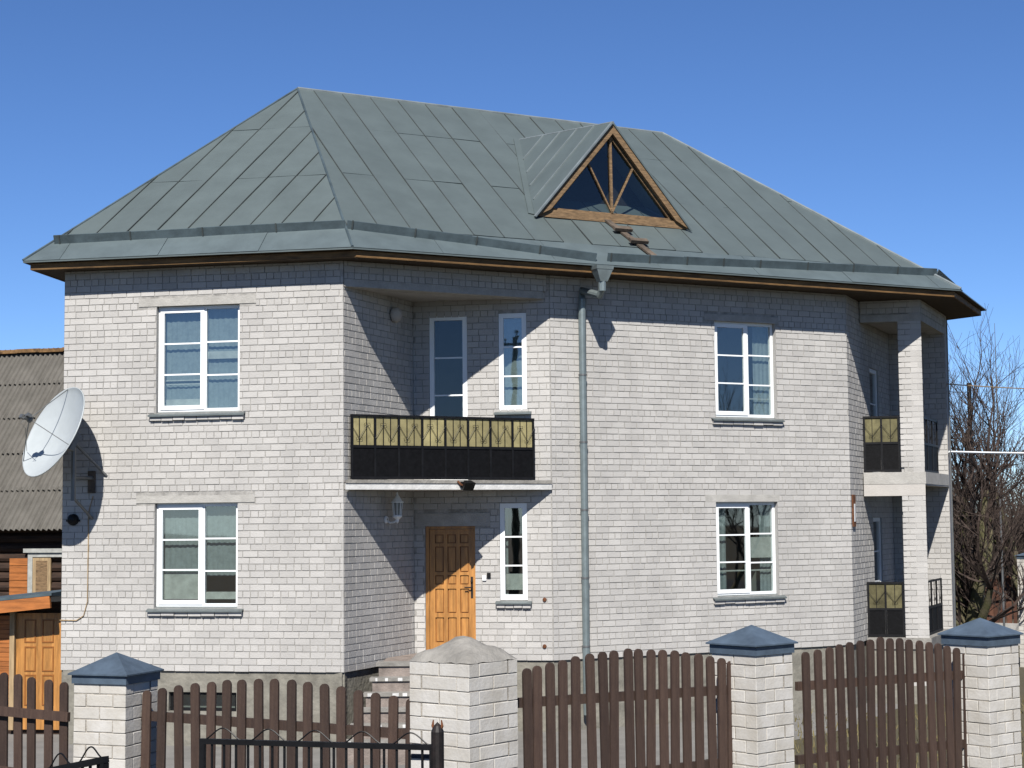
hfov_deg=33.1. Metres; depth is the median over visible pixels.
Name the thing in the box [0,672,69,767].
picket fence
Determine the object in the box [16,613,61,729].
porch door
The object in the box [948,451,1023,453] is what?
cable
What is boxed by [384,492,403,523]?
wall lantern
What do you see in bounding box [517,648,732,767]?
picket fence
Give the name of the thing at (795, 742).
grass
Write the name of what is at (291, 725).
picket fence
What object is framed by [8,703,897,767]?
paved yard
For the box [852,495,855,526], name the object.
corner plate
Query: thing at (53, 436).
satellite dish
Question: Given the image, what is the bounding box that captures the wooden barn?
[0,347,63,601]
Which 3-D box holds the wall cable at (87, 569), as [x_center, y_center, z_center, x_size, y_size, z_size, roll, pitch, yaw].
[-6.667,2.671,26.391,0.536,1.905,0.014,-1,-5,12]
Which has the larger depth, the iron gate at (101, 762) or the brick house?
the brick house
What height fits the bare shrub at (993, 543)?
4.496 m
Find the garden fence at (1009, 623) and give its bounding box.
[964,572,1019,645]
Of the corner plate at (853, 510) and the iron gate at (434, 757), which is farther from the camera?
the corner plate at (853, 510)
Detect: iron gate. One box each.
[49,746,108,767]
[199,720,443,767]
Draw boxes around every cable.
[60,496,92,620]
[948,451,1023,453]
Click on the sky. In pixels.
(899, 123)
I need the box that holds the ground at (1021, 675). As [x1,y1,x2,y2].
[706,517,1023,767]
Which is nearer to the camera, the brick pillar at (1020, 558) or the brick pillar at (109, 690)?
the brick pillar at (109, 690)
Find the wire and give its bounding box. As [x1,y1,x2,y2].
[947,383,1023,388]
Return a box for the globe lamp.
[390,307,401,321]
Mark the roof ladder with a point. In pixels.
(638, 242)
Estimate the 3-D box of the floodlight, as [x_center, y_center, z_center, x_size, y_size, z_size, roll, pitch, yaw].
[-0.707,1.559,26.494,0.234,0.158,0.203,2,-5,-29]
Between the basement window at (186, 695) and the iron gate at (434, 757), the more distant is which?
the basement window at (186, 695)
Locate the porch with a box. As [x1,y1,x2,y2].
[0,590,61,733]
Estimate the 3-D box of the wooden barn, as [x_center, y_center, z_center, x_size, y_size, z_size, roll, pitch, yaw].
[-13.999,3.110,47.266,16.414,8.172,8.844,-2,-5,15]
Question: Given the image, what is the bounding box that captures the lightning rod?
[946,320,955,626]
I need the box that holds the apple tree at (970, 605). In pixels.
[947,304,1023,625]
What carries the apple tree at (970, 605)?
on the ground at (1021, 675)
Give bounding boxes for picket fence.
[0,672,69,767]
[141,679,410,767]
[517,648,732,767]
[795,637,967,767]
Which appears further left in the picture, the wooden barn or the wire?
the wooden barn
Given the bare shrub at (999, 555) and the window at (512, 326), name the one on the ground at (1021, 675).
the bare shrub at (999, 555)
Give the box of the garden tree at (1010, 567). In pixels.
[949,315,1023,603]
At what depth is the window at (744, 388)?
29.73 m
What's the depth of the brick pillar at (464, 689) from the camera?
12.87 m
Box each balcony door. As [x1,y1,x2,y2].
[429,316,467,479]
[869,368,876,415]
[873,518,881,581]
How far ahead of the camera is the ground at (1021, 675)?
26.32 m
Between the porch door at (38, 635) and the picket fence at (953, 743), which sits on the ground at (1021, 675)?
the picket fence at (953, 743)
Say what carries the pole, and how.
on the ground at (1021, 675)
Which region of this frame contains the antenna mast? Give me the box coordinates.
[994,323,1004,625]
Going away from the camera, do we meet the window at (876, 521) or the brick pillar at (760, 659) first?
the brick pillar at (760, 659)
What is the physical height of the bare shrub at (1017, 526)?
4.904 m
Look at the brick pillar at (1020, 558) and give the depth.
38.00 m
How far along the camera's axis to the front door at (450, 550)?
27.63 m
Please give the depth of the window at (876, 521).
32.43 m
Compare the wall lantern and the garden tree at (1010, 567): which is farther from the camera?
the garden tree at (1010, 567)
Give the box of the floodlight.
[457,480,475,490]
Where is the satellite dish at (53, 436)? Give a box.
[19,387,107,519]
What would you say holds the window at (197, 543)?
in the brick house
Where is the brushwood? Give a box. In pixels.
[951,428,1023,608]
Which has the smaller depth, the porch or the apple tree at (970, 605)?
the porch
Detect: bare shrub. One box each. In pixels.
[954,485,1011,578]
[977,477,1023,598]
[989,488,1023,597]
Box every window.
[146,502,243,615]
[148,304,245,420]
[170,692,235,710]
[494,313,531,414]
[495,503,531,607]
[711,321,784,425]
[713,502,786,603]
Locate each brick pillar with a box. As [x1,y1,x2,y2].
[68,652,163,767]
[410,636,517,767]
[705,625,797,767]
[937,618,1023,767]
[1014,553,1023,666]
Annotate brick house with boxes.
[22,87,985,764]
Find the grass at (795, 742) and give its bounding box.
[794,698,1023,767]
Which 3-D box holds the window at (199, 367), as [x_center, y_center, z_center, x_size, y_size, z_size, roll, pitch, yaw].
[-4.778,-0.365,26.313,1.544,1.843,0.277,-1,-5,12]
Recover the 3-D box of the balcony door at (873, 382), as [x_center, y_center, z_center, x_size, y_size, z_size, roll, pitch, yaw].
[6.780,0.780,32.448,0.316,2.120,0.777,-1,-5,6]
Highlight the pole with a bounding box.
[967,383,975,550]
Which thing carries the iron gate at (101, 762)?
on the road
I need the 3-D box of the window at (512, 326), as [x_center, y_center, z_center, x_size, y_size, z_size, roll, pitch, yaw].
[0.023,-0.321,27.744,0.599,1.639,0.301,-1,-5,10]
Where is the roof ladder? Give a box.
[604,219,655,254]
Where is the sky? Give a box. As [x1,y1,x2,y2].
[0,0,1023,509]
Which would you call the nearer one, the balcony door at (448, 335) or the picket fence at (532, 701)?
the picket fence at (532, 701)
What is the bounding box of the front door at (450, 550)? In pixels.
[426,526,475,649]
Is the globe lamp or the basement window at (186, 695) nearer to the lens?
the basement window at (186, 695)
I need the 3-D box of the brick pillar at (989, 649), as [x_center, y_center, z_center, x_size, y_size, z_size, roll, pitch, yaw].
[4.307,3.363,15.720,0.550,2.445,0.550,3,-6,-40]

